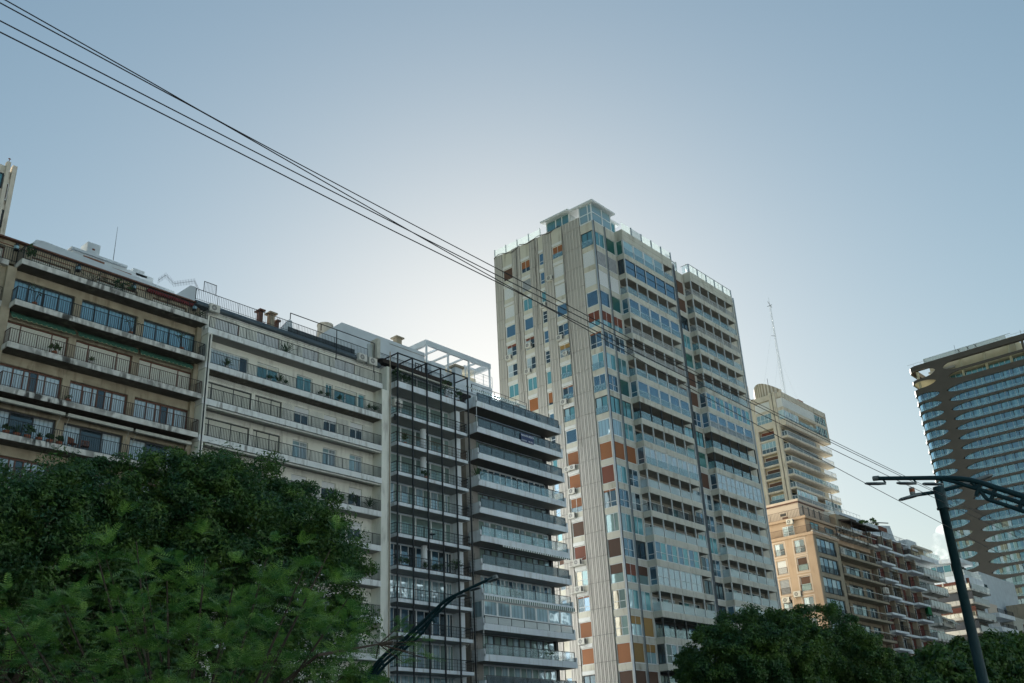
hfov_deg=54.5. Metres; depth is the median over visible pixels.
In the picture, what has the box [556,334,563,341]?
air conditioner
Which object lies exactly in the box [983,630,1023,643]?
tree
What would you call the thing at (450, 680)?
window
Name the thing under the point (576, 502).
window
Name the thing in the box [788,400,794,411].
window
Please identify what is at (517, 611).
window
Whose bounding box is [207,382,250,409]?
window
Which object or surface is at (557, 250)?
window
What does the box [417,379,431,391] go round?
window
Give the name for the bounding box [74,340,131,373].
window
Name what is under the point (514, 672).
window
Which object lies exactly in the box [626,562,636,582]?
window
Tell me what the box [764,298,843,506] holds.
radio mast
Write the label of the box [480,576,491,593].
window
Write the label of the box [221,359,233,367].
potted plant
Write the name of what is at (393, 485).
window
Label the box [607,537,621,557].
window
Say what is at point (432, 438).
window
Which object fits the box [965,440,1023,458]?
window
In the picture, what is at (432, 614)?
street lamp
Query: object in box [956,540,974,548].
window
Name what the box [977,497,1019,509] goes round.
window
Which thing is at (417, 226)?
overhead wire
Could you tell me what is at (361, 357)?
air conditioner
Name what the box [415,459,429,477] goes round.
window
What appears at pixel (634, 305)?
window
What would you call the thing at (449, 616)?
window
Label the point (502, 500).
window
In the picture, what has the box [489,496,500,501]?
window
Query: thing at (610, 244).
window
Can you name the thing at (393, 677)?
window
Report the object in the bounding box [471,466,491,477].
potted plant
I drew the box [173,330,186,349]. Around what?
potted plant
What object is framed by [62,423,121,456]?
window
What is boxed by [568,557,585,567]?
air conditioner
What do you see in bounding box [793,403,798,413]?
window
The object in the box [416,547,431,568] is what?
window
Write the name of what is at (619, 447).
window
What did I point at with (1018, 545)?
window
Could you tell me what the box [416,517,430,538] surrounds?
window
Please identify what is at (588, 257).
window
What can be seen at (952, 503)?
window
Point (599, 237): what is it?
window
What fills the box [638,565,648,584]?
window
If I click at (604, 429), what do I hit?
window
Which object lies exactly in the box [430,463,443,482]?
window
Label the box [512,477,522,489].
window
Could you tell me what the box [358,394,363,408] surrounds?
window
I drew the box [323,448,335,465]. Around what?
window
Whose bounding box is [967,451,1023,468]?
window
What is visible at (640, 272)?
window
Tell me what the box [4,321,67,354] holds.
window
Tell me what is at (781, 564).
window
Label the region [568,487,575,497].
air conditioner
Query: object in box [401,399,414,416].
window
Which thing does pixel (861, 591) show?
window
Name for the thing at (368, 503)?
potted plant
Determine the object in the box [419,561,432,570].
potted plant
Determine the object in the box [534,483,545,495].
window
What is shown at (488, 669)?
window
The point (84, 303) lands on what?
window
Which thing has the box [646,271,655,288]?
window
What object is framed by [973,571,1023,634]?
apartment building
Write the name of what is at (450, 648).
window
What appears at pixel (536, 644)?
window
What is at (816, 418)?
window
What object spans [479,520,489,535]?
window
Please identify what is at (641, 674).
window
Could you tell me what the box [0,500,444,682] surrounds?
tree
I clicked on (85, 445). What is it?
chair
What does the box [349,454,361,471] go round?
window
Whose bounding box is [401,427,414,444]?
window
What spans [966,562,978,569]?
window
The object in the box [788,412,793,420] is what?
window
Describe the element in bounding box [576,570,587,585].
window
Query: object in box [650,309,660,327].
window
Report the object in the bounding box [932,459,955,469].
window
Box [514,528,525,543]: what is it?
window
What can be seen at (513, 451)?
apartment building
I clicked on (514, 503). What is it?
window
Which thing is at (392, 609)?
window
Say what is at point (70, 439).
chair
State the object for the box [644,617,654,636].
window
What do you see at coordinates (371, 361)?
air conditioner
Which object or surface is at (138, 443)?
window
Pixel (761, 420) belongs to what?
window
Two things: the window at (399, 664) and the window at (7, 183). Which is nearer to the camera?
the window at (7, 183)
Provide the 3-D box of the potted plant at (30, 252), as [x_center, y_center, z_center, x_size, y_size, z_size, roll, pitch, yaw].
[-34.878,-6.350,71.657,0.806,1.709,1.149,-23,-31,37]
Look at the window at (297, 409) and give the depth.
86.73 m
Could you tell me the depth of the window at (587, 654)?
113.10 m
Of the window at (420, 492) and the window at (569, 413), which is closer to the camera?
the window at (420, 492)
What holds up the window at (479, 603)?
in the apartment building at (513, 451)
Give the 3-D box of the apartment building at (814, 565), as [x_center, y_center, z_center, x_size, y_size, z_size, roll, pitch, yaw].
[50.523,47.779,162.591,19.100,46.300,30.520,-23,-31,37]
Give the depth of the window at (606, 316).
127.41 m
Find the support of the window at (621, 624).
in the apartment tower at (667, 536)
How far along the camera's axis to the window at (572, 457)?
122.81 m
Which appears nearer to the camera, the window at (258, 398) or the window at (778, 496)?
the window at (258, 398)
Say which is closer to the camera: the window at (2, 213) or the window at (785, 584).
the window at (2, 213)
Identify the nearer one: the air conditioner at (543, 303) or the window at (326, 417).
the window at (326, 417)
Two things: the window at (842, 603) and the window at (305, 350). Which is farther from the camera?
the window at (842, 603)
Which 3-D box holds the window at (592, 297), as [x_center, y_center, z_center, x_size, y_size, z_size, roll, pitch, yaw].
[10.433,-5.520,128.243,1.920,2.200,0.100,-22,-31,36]
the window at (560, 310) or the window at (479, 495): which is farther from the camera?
the window at (560, 310)
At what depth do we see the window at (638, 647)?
110.37 m
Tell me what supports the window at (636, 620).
in the apartment tower at (667, 536)
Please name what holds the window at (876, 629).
in the apartment building at (814, 565)
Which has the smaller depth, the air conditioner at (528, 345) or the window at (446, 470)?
the window at (446, 470)
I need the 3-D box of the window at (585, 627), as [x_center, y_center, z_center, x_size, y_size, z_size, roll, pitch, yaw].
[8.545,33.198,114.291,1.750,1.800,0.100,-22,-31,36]
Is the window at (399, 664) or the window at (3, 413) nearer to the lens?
the window at (3, 413)
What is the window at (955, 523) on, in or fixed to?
in the high-rise building at (970, 398)
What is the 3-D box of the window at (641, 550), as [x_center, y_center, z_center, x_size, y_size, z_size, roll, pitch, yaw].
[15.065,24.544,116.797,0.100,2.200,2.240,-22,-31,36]
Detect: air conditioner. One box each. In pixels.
[208,303,219,316]
[357,352,366,365]
[367,356,376,368]
[392,398,402,410]
[505,354,511,361]
[524,368,531,376]
[525,342,531,349]
[540,301,546,309]
[546,274,553,281]
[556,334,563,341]
[560,398,567,406]
[564,466,570,474]
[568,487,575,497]
[568,512,575,519]
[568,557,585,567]
[569,464,575,470]
[569,585,586,594]
[577,638,585,647]
[782,597,790,605]
[786,519,793,526]
[793,591,801,598]
[882,587,889,593]
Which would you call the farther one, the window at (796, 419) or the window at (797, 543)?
the window at (796, 419)
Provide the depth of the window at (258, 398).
84.31 m
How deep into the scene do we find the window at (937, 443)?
299.35 m
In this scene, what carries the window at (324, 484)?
in the apartment building at (305, 429)
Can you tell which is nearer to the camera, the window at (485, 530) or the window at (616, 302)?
the window at (485, 530)
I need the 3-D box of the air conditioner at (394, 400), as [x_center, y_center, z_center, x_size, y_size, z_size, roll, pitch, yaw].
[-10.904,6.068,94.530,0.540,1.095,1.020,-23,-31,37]
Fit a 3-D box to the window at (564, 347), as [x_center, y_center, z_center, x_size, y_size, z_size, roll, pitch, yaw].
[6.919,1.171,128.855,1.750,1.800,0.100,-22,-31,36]
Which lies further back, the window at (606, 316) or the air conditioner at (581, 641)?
the window at (606, 316)
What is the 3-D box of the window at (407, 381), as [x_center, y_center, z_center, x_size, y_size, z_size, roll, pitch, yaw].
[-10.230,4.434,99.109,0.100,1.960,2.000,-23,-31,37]
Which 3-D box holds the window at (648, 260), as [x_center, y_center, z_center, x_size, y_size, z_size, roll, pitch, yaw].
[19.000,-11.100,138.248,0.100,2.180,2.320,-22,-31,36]
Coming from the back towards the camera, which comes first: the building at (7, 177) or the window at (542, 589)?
the window at (542, 589)
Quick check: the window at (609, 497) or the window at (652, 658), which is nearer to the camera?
the window at (652, 658)
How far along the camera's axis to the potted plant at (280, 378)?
84.76 m
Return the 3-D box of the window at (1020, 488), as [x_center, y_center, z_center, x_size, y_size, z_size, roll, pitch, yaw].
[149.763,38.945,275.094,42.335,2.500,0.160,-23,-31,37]
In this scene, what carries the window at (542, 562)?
in the apartment building at (513, 451)
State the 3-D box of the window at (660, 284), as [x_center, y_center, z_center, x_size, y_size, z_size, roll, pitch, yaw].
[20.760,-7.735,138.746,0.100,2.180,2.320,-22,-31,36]
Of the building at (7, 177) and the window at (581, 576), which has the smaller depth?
the building at (7, 177)
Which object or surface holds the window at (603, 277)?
in the apartment tower at (667, 536)
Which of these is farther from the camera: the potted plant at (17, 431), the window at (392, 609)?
the window at (392, 609)
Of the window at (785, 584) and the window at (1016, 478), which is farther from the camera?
the window at (1016, 478)
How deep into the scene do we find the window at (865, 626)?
161.04 m
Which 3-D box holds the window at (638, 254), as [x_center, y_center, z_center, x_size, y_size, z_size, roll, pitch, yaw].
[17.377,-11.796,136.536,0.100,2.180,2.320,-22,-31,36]
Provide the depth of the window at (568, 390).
126.48 m
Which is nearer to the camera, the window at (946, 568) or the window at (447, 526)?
the window at (447, 526)
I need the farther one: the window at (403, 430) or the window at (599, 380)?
the window at (599, 380)
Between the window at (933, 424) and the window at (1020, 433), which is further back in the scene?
the window at (933, 424)
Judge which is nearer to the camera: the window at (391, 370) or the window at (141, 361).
the window at (141, 361)
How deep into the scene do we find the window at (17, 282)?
72.50 m
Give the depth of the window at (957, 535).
287.53 m
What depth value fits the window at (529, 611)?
98.93 m
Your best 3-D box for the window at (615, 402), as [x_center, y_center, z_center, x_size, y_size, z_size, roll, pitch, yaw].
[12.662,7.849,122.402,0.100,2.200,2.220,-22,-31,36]
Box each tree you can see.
[0,445,198,682]
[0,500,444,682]
[46,440,393,682]
[673,602,846,682]
[776,600,927,682]
[897,639,1005,682]
[928,628,1023,682]
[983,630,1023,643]
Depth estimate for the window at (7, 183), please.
81.00 m
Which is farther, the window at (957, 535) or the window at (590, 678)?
the window at (957, 535)
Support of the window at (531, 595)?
in the apartment building at (513, 451)
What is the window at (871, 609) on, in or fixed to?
in the apartment building at (814, 565)
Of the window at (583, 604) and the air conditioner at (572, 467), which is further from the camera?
the air conditioner at (572, 467)
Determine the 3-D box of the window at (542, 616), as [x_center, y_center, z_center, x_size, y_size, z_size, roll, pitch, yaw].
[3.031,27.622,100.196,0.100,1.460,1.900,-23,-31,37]
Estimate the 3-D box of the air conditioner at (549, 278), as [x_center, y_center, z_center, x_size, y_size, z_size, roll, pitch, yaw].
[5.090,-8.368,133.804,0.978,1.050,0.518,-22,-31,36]
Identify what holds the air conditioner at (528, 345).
attached to the apartment tower at (667, 536)
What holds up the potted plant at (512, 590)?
on the apartment building at (513, 451)
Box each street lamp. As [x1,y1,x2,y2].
[365,575,498,682]
[864,476,1023,513]
[899,474,992,682]
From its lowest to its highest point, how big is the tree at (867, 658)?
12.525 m
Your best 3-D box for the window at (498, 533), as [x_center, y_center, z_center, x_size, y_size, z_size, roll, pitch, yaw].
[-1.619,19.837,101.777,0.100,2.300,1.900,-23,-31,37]
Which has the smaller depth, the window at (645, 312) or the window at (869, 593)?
the window at (645, 312)
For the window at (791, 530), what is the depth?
156.10 m
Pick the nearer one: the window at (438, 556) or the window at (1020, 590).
the window at (438, 556)
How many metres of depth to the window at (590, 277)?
129.51 m
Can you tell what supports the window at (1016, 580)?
in the high-rise building at (970, 398)
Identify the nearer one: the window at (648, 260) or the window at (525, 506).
the window at (525, 506)
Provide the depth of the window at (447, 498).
97.95 m
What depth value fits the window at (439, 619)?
92.19 m
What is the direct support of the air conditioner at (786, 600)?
attached to the apartment building at (814, 565)
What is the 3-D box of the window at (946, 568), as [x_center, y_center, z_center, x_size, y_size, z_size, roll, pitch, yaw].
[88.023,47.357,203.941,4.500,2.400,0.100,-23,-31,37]
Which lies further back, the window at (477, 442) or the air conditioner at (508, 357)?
the air conditioner at (508, 357)
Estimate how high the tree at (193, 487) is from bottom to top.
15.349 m
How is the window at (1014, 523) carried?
in the high-rise building at (970, 398)
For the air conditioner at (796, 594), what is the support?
attached to the apartment building at (814, 565)
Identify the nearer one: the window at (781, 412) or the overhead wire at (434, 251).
the overhead wire at (434, 251)
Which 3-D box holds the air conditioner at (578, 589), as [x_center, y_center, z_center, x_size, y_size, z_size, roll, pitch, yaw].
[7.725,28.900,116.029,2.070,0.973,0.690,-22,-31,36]
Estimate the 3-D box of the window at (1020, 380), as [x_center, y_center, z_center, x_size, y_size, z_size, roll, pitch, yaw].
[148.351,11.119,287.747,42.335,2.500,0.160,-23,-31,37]
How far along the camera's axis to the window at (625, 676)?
109.00 m
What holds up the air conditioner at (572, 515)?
attached to the apartment tower at (667, 536)
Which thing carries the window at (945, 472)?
in the high-rise building at (970, 398)
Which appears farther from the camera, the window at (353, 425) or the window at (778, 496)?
the window at (778, 496)
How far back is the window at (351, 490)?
88.50 m
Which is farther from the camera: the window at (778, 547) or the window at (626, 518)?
the window at (778, 547)
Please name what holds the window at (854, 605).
in the apartment building at (814, 565)
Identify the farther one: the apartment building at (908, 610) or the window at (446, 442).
the apartment building at (908, 610)
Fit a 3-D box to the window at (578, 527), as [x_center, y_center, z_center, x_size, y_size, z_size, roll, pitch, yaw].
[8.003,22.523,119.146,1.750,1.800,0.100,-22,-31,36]
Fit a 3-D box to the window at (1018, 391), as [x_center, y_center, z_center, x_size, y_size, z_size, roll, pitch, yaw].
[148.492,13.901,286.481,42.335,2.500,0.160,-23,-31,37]
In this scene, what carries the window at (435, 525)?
in the apartment building at (428, 418)
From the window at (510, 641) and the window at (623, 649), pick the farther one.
the window at (623, 649)
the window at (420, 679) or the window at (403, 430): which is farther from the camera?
the window at (403, 430)
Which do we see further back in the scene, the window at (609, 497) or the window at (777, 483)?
the window at (777, 483)
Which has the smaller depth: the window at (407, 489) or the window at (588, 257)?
the window at (407, 489)
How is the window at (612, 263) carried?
in the apartment tower at (667, 536)
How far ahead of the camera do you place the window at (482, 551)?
99.71 m
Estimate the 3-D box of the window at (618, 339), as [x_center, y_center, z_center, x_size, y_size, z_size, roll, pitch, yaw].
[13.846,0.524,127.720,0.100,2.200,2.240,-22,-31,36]
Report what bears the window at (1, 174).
in the building at (7, 177)
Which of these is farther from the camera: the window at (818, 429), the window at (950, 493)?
the window at (950, 493)
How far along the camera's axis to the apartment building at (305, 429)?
85.99 m
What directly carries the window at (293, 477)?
in the apartment building at (305, 429)
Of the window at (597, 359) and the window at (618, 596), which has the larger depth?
the window at (597, 359)
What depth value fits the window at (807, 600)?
149.96 m
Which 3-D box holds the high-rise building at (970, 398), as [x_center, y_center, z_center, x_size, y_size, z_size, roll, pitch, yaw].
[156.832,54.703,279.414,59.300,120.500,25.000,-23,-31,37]
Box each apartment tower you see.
[494,199,781,682]
[747,380,842,512]
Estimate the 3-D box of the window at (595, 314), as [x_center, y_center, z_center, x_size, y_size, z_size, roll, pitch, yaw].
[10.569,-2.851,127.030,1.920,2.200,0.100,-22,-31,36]
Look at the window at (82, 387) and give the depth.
73.13 m
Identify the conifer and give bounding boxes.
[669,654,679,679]
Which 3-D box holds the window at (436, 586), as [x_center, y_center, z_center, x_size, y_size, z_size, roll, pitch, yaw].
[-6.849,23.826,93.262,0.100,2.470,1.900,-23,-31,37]
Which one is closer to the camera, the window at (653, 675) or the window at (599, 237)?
the window at (653, 675)
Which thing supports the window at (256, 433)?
in the apartment building at (305, 429)
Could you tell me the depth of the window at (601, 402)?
122.23 m
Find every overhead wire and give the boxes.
[0,2,1022,565]
[0,20,1023,534]
[0,31,1022,539]
[5,0,1023,533]
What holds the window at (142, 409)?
in the apartment building at (136, 389)
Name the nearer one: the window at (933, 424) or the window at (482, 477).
the window at (482, 477)
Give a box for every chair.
[67,436,77,445]
[80,440,89,448]
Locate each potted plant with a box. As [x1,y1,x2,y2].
[1,423,11,433]
[8,423,23,435]
[21,243,36,260]
[21,423,35,437]
[29,284,42,304]
[34,432,43,440]
[45,433,54,442]
[48,343,61,352]
[55,435,63,444]
[80,271,108,286]
[111,278,133,294]
[123,316,143,333]
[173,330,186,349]
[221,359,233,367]
[274,375,284,382]
[283,343,295,351]
[346,493,360,505]
[363,494,377,508]
[395,556,409,566]
[402,373,410,383]
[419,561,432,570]
[432,563,445,572]
[437,381,452,396]
[448,559,462,575]
[452,388,461,400]
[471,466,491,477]
[507,588,521,597]
[530,649,555,658]
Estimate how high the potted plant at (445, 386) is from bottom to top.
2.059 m
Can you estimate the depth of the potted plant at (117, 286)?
76.37 m
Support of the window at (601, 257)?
in the apartment tower at (667, 536)
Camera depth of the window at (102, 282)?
76.86 m
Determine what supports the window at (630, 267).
in the apartment tower at (667, 536)
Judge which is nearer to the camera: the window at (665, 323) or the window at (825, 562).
the window at (665, 323)
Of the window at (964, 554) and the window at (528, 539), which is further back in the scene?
the window at (964, 554)
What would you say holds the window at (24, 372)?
in the apartment building at (136, 389)
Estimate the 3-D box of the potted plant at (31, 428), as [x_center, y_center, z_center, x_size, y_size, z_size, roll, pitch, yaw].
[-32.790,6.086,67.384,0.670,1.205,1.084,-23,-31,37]
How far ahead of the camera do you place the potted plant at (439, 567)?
91.98 m
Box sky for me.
[0,0,1023,559]
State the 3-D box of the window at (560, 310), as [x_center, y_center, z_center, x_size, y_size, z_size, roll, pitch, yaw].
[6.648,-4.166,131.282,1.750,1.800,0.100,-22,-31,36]
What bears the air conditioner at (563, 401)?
attached to the apartment tower at (667, 536)
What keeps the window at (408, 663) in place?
in the apartment building at (428, 418)
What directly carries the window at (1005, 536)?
in the high-rise building at (970, 398)
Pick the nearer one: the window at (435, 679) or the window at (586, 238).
the window at (435, 679)
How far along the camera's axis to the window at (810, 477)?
206.34 m
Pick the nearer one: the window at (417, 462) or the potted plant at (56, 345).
the potted plant at (56, 345)
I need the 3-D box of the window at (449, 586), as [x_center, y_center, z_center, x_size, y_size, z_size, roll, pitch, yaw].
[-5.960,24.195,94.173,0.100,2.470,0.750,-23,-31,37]
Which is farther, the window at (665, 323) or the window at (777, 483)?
the window at (777, 483)
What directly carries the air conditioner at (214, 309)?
attached to the apartment building at (305, 429)
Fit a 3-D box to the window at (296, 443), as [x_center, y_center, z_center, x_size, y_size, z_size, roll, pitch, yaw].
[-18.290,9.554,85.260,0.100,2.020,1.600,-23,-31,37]
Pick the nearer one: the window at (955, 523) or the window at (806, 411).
the window at (806, 411)
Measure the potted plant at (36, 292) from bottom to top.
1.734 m
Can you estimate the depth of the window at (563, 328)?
130.11 m
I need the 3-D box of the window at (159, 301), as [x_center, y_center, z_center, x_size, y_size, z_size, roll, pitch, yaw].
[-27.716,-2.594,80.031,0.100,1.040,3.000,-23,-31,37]
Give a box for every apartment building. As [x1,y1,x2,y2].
[0,227,208,682]
[178,281,390,682]
[317,322,478,682]
[410,339,577,682]
[766,492,897,647]
[857,522,937,656]
[911,545,959,644]
[931,558,1018,639]
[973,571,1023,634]
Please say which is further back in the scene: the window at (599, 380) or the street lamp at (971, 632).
the window at (599, 380)
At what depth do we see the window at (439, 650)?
90.97 m
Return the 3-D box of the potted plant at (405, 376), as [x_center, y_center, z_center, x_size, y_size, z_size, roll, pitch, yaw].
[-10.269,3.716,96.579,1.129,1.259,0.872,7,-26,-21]
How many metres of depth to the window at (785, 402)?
205.72 m
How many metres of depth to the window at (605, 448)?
119.77 m
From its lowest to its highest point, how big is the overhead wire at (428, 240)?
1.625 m
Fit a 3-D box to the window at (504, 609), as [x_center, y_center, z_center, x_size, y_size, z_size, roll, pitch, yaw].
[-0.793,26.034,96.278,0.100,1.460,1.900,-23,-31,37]
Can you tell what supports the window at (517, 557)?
in the apartment building at (513, 451)
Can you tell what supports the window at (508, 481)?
in the apartment building at (513, 451)
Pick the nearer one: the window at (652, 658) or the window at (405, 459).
the window at (405, 459)
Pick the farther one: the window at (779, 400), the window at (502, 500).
the window at (779, 400)
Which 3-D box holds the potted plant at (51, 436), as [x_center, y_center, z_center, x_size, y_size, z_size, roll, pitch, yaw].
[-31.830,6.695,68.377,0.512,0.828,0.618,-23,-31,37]
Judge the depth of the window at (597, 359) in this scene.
124.67 m
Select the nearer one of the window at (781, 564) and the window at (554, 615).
the window at (554, 615)
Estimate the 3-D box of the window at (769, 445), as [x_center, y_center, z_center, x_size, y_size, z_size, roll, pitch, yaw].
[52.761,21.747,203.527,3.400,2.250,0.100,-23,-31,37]
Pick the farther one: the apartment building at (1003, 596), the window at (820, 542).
the apartment building at (1003, 596)
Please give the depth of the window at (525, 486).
108.10 m
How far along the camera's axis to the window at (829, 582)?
152.50 m
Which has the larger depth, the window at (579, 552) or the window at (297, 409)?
the window at (579, 552)
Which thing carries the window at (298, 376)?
in the apartment building at (305, 429)
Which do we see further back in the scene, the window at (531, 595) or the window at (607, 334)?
the window at (607, 334)
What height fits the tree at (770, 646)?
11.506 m
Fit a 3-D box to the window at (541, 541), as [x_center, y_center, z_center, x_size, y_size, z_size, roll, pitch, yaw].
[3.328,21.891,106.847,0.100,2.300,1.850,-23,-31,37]
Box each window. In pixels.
[0,172,3,187]
[0,209,3,226]
[0,247,3,257]
[0,363,61,398]
[0,409,54,440]
[0,456,47,480]
[4,183,8,200]
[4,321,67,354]
[11,279,73,315]
[31,258,69,271]
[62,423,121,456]
[68,381,126,414]
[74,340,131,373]
[80,300,136,334]
[97,280,136,295]
[128,438,176,466]
[133,398,187,429]
[138,359,190,389]
[142,320,194,351]
[153,298,185,311]
[204,417,248,445]
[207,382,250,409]
[210,348,247,373]
[215,319,238,334]
[252,430,279,452]
[254,395,280,417]
[257,332,278,349]
[257,363,277,381]
[291,474,305,493]
[292,440,306,458]
[294,406,308,425]
[297,375,311,391]
[302,348,317,361]
[321,481,334,497]
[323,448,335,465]
[324,415,336,432]
[326,384,331,397]
[334,359,353,373]
[334,387,355,405]
[348,522,360,537]
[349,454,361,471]
[349,487,360,506]
[350,422,361,439]
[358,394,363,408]
[390,543,400,565]
[390,574,400,598]
[390,607,400,632]
[390,640,400,667]
[390,674,400,682]
[391,370,400,381]
[391,396,400,413]
[391,424,400,441]
[391,453,400,471]
[391,482,400,501]
[391,512,400,533]
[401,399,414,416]
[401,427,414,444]
[401,455,415,474]
[401,484,415,504]
[401,514,415,534]
[401,545,415,567]
[401,576,415,599]
[401,608,415,632]
[401,643,416,667]
[401,675,416,682]
[402,374,416,385]
[415,403,429,421]
[415,431,429,448]
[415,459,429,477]
[416,488,430,508]
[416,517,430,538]
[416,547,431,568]
[416,578,431,601]
[416,610,431,634]
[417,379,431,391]
[417,643,432,668]
[417,676,432,682]
[430,408,442,424]
[430,436,443,452]
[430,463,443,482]
[431,492,444,510]
[431,521,445,541]
[432,385,444,395]
[432,550,445,571]
[432,581,446,602]
[432,613,446,636]
[433,644,447,669]
[433,677,447,682]
[443,412,448,427]
[444,440,448,454]
[444,467,449,483]
[445,495,450,512]
[445,524,450,542]
[446,553,451,572]
[446,583,451,604]
[447,614,452,637]
[448,646,453,670]
[448,678,453,682]
[471,599,482,619]
[476,441,486,454]
[477,467,487,480]
[478,493,488,501]
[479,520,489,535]
[480,548,490,564]
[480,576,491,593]
[482,635,494,654]
[483,599,497,616]
[483,665,494,679]
[488,470,500,484]
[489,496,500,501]
[490,523,502,538]
[491,550,503,566]
[492,579,504,595]
[494,636,507,655]
[495,666,508,676]
[497,601,510,617]
[500,473,511,486]
[501,499,512,504]
[502,525,514,540]
[504,553,514,568]
[505,580,516,596]
[507,637,519,656]
[508,667,520,677]
[510,603,523,619]
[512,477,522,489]
[513,502,523,514]
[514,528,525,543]
[515,555,526,570]
[517,582,528,599]
[519,639,531,657]
[521,668,532,678]
[522,479,534,493]
[523,605,536,621]
[524,505,535,519]
[525,531,537,545]
[526,557,538,572]
[528,584,540,600]
[531,640,543,658]
[532,669,544,679]
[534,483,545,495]
[536,508,546,513]
[536,607,548,622]
[537,533,548,548]
[539,559,550,575]
[540,586,551,602]
[543,641,555,659]
[545,670,556,680]
[548,609,560,624]
[552,244,562,258]
[554,263,563,277]
[555,282,565,297]
[557,302,566,317]
[558,322,568,335]
[559,343,569,357]
[560,611,571,625]
[561,363,571,378]
[562,384,573,398]
[564,406,574,421]
[566,428,576,443]
[567,450,578,465]
[569,473,580,488]
[571,497,582,512]
[572,521,583,537]
[574,545,585,560]
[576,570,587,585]
[578,595,589,612]
[579,621,591,637]
[581,230,592,248]
[581,648,593,665]
[583,249,594,267]
[583,675,595,682]
[584,269,596,287]
[586,289,598,307]
[588,309,600,328]
[590,330,602,349]
[591,351,604,370]
[593,373,606,392]
[595,231,604,248]
[595,395,608,414]
[597,250,606,267]
[597,417,610,437]
[599,270,608,287]
[599,440,612,460]
[600,289,610,307]
[601,463,614,483]
[602,310,612,327]
[603,487,616,507]
[604,331,614,349]
[605,512,619,532]
[606,237,615,254]
[606,352,616,370]
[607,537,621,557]
[608,257,617,274]
[608,373,618,392]
[610,276,618,293]
[610,395,620,414]
[610,562,623,583]
[612,296,621,313]
[612,418,622,436]
[612,588,626,609]
[614,316,623,333]
[614,615,628,636]
[615,441,624,459]
[616,336,625,354]
[616,642,631,663]
[617,464,627,483]
[618,357,627,375]
[619,488,629,507]
[619,669,633,682]
[620,379,629,396]
[621,512,631,531]
[622,400,631,418]
[623,240,633,258]
[624,422,634,441]
[624,537,634,556]
[625,259,635,277]
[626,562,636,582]
[627,445,636,463]
[628,588,639,608]
[629,298,639,316]
[629,468,638,486]
[631,492,641,510]
[631,615,642,635]
[633,246,643,264]
[633,515,643,534]
[633,642,644,662]
[635,265,645,282]
[636,540,646,559]
[636,670,646,682]
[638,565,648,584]
[640,304,650,322]
[641,591,651,610]
[643,252,653,270]
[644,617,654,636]
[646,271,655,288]
[646,643,656,663]
[649,671,658,682]
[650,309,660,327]
[653,258,663,276]
[656,277,665,294]
[660,315,670,332]
[665,282,675,300]
[755,402,769,413]
[756,413,771,424]
[761,430,773,436]
[761,441,775,453]
[765,455,777,461]
[767,468,779,474]
[769,481,781,487]
[771,494,784,500]
[774,544,784,556]
[776,397,782,407]
[777,560,786,574]
[778,409,784,419]
[780,579,790,594]
[781,397,788,408]
[782,525,794,536]
[784,410,788,419]
[784,600,792,610]
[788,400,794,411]
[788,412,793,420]
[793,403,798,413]
[793,414,798,422]
[794,539,804,552]
[797,489,803,495]
[797,557,807,570]
[798,405,805,416]
[800,575,811,590]
[802,472,812,479]
[803,596,813,608]
[804,408,809,418]
[804,492,813,499]
[809,411,814,420]
[810,522,818,529]
[814,414,819,423]
[815,425,821,434]
[816,538,835,556]
[819,417,825,426]
[819,556,839,575]
[821,428,827,437]
[823,577,842,595]
[825,500,831,509]
[826,597,845,613]
[831,502,841,512]
[842,547,856,557]
[846,565,859,576]
[849,584,863,595]
[853,604,867,616]
[858,624,870,632]
[859,552,866,560]
[863,570,870,578]
[866,588,873,598]
[870,608,877,617]
[873,627,880,633]
[917,392,939,402]
[920,401,941,411]
[922,410,943,420]
[924,420,945,430]
[926,429,948,440]
[928,439,950,449]
[930,449,952,459]
[931,564,951,572]
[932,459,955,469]
[935,469,957,475]
[937,481,953,487]
[946,489,962,496]
[947,499,965,507]
[948,365,1023,390]
[949,509,967,517]
[951,376,1023,400]
[951,519,969,528]
[953,386,1023,409]
[953,530,972,538]
[955,397,1023,419]
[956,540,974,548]
[958,408,1023,429]
[958,551,976,558]
[960,418,1023,438]
[962,429,1023,448]
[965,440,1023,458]
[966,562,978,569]
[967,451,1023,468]
[971,462,1023,477]
[975,484,1023,499]
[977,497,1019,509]
[980,506,1023,520]
[982,473,1023,488]
[983,518,1023,530]
[985,529,1023,541]
[988,540,1023,552]
[990,552,1023,563]
[993,563,1023,574]
[1003,575,1023,584]
[1015,587,1023,595]
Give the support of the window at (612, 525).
in the apartment tower at (667, 536)
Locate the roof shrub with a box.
[858,517,878,524]
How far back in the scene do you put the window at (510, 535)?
103.30 m
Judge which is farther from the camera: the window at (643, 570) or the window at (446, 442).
the window at (643, 570)
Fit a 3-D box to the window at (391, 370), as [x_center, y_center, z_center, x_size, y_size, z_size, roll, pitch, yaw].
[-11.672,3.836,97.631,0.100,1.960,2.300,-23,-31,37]
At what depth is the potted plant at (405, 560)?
88.95 m
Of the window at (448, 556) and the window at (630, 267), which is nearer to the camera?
the window at (448, 556)
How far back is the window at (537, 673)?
100.07 m
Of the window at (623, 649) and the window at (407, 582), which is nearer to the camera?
the window at (407, 582)
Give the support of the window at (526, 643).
in the apartment building at (513, 451)

